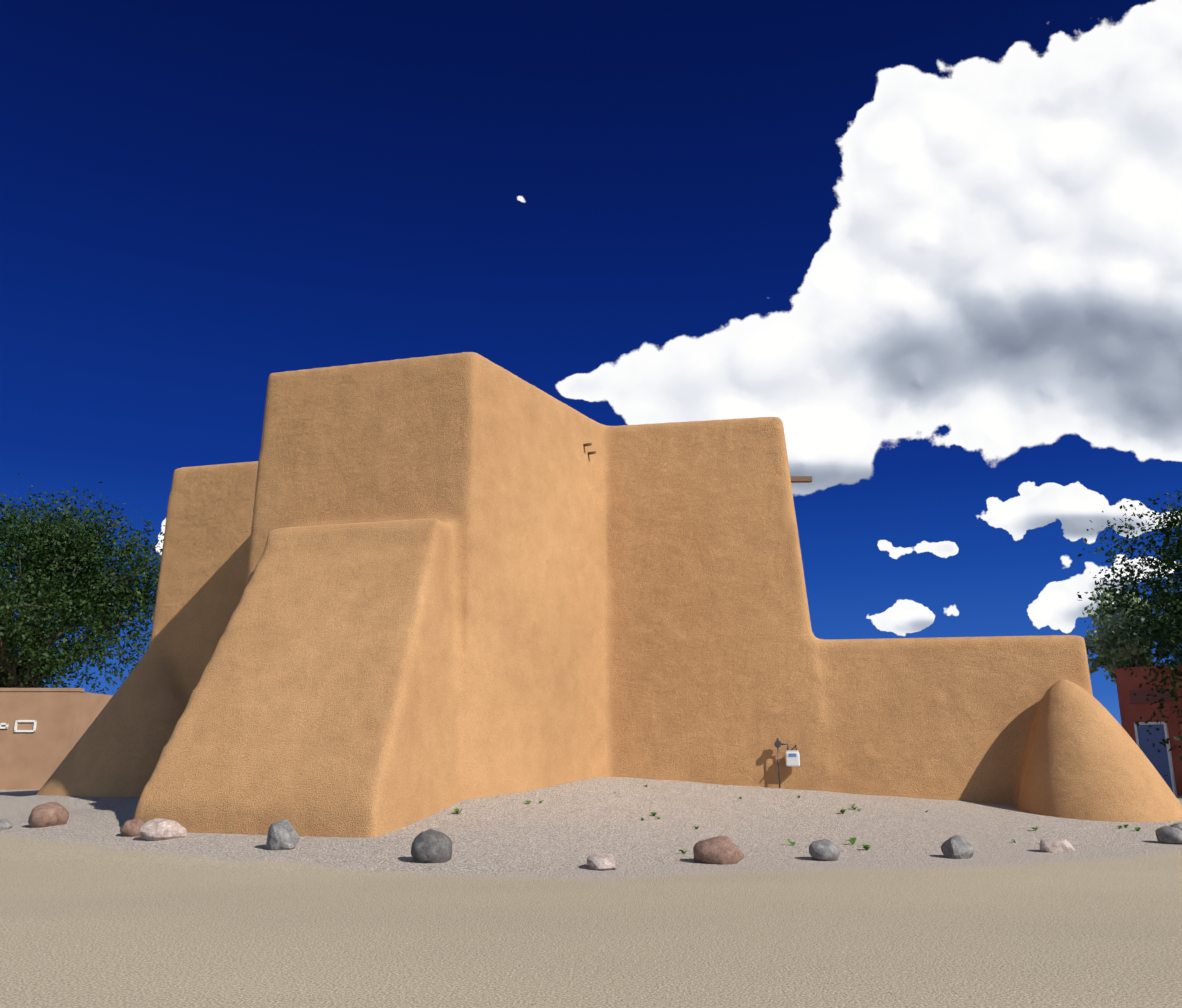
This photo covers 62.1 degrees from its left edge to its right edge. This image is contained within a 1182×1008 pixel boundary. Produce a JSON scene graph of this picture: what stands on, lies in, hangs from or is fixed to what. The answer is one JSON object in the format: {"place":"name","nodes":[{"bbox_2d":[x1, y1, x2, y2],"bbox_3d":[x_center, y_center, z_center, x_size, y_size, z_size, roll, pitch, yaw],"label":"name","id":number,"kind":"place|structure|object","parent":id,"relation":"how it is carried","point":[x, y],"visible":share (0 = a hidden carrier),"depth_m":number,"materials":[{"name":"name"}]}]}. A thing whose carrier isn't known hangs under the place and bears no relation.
{"place":"outdoors","nodes":[
{"label":"outdoors","id":0,"kind":"place"},
{"bbox_2d":[0,777,1181,1007],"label":"ground","id":1,"kind":"structure","parent":0,"point":[514,901],"depth_m":8.72,"materials":[{"name":"beige gravel"}]},
{"bbox_2d":[0,819,12,829],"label":"rock","id":2,"kind":"object","parent":1,"relation":"on","point":[5,824],"visible":0.88,"depth_m":15.87,"materials":[{"name":"grey stone"}]},
{"bbox_2d":[28,801,68,827],"bbox_3d":[-8.906,5.142,16.133,0.531,0.474,0.625,-1,-14,17],"label":"rock","id":3,"kind":"object","parent":1,"relation":"on","point":[49,814],"visible":0.9,"depth_m":15.94,"materials":[{"name":"brown stone"}]},
{"bbox_2d":[120,819,144,836],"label":"rock","id":4,"kind":"object","parent":1,"relation":"on","point":[130,828],"visible":0.69,"depth_m":14.66,"materials":[{"name":"stone"}]},
{"bbox_2d":[140,818,186,840],"bbox_3d":[-6.289,4.824,14.419,0.667,0.372,0.432,16,-16,-40],"label":"rock","id":5,"kind":"object","parent":1,"relation":"on","point":[157,829],"visible":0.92,"depth_m":14.28,"materials":[{"name":"beige stone"}]},
{"bbox_2d":[266,818,299,850],"bbox_3d":[-4.205,4.567,13.417,0.404,0.517,0.492,-3,-14,14],"label":"rock","id":6,"kind":"object","parent":1,"relation":"on","point":[282,835],"visible":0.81,"depth_m":13.27,"materials":[{"name":"grey stone"}]},
{"bbox_2d":[411,829,451,862],"bbox_3d":[-1.981,4.291,12.213,0.523,0.477,0.434,-3,-12,-12],"label":"rock","id":7,"kind":"object","parent":1,"relation":"on","point":[431,846],"visible":0.83,"depth_m":12.09,"materials":[{"name":"grey stone"}]},
{"bbox_2d":[587,852,615,870],"bbox_3d":[0.130,4.313,11.787,0.349,0.226,0.554,-4,-11,4],"label":"rock","id":8,"kind":"object","parent":1,"relation":"on","point":[598,861],"visible":0.85,"depth_m":11.60,"materials":[{"name":"white stone"}]},
{"bbox_2d":[36,352,1181,837],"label":"church","id":9,"kind":"structure","parent":1,"relation":"on","point":[394,594],"depth_m":20.59,"materials":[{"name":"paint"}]},
{"bbox_2d":[583,443,811,482],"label":"spout","id":10,"kind":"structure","parent":9,"relation":"attached to","point":[801,479],"depth_m":23.76,"materials":[{"name":"brown wood"}]},
{"bbox_2d":[774,738,799,787],"bbox_3d":[4.255,5.603,21.251,0.525,1.040,0.285,-3,-14,10],"label":"gas meter","id":11,"kind":"object","parent":9,"relation":"attached to","point":[792,758],"visible":1,"depth_m":21.15,"materials":[{"name":"grey paint"}]},
{"bbox_2d":[693,836,743,864],"bbox_3d":[1.599,4.420,12.384,0.656,0.399,0.495,-10,-9,18],"label":"rock","id":12,"kind":"object","parent":1,"relation":"on","point":[721,850],"visible":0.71,"depth_m":12.23,"materials":[{"name":"stone"}]},
{"bbox_2d":[453,785,1140,853],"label":"weeds","id":13,"kind":"object","parent":1,"relation":"on","point":[853,840],"visible":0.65,"depth_m":16.34,"materials":[{"name":"green plant"}]},
{"bbox_2d":[809,839,839,860],"bbox_3d":[3.024,4.511,12.683,0.387,0.335,0.449,-2,-19,37],"label":"rock","id":14,"kind":"object","parent":1,"relation":"on","point":[824,850],"visible":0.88,"depth_m":12.54,"materials":[{"name":"grey stone"}]},
{"bbox_2d":[941,835,973,858],"bbox_3d":[4.848,4.559,12.957,0.360,0.358,0.389,4,-15,-16],"label":"rock","id":15,"kind":"object","parent":1,"relation":"on","point":[956,847],"visible":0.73,"depth_m":12.83,"materials":[{"name":"grey stone"}]},
{"bbox_2d":[1039,838,1074,852],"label":"rock","id":16,"kind":"object","parent":1,"relation":"on","point":[1054,845],"visible":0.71,"depth_m":13.57,"materials":[{"name":"beige stone"}]},
{"bbox_2d":[1077,488,1181,775],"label":"tree","id":17,"kind":"object","parent":1,"relation":"on","point":[1174,637],"visible":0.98,"depth_m":31.47,"materials":[{"name":"green plant"}]},
{"bbox_2d":[1113,664,1181,795],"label":"red house","id":18,"kind":"structure","parent":1,"relation":"on","point":[1166,761],"depth_m":31.27,"materials":[{"name":"brick"}]},
{"bbox_2d":[1155,826,1181,843],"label":"rock","id":19,"kind":"object","parent":1,"relation":"on","point":[1168,835],"visible":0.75,"depth_m":14.72,"materials":[{"name":"grey stone"}]},
{"bbox_2d":[1169,822,1181,829],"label":"rock","id":20,"kind":"object","parent":1,"relation":"on","point":[1178,825],"visible":0.33,"depth_m":16.04,"materials":[{"name":"grey stone"}]},
{"bbox_2d":[0,0,1181,725],"label":"sky","id":21,"kind":"structure","parent":0,"point":[938,243],"materials":[{"name":"blue"}]},
{"label":"ground","id":22,"kind":"structure","parent":0,"visible":0},
{"bbox_2d":[0,688,112,789],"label":"wall","id":23,"kind":"structure","parent":22,"relation":"on","point":[42,731],"depth_m":35.46,"materials":[{"name":"paint"}]},
{"bbox_2d":[0,474,164,693],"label":"tree","id":24,"kind":"object","parent":22,"relation":"on","point":[74,550],"visible":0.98,"depth_m":46.30,"materials":[{"name":"green plant"}]},
{"bbox_2d":[1082,583,1178,682],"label":"olive tree","id":25,"kind":"object","parent":22,"relation":"on","point":[1104,642],"visible":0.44,"depth_m":41.31,"materials":[{"name":"green plant"}]},
{"bbox_2d":[1150,515,1181,624],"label":"elm trunk","id":26,"kind":"object","parent":22,"relation":"on","point":[1168,557],"visible":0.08,"depth_m":39.60,"materials":[{"name":"brown plant"}]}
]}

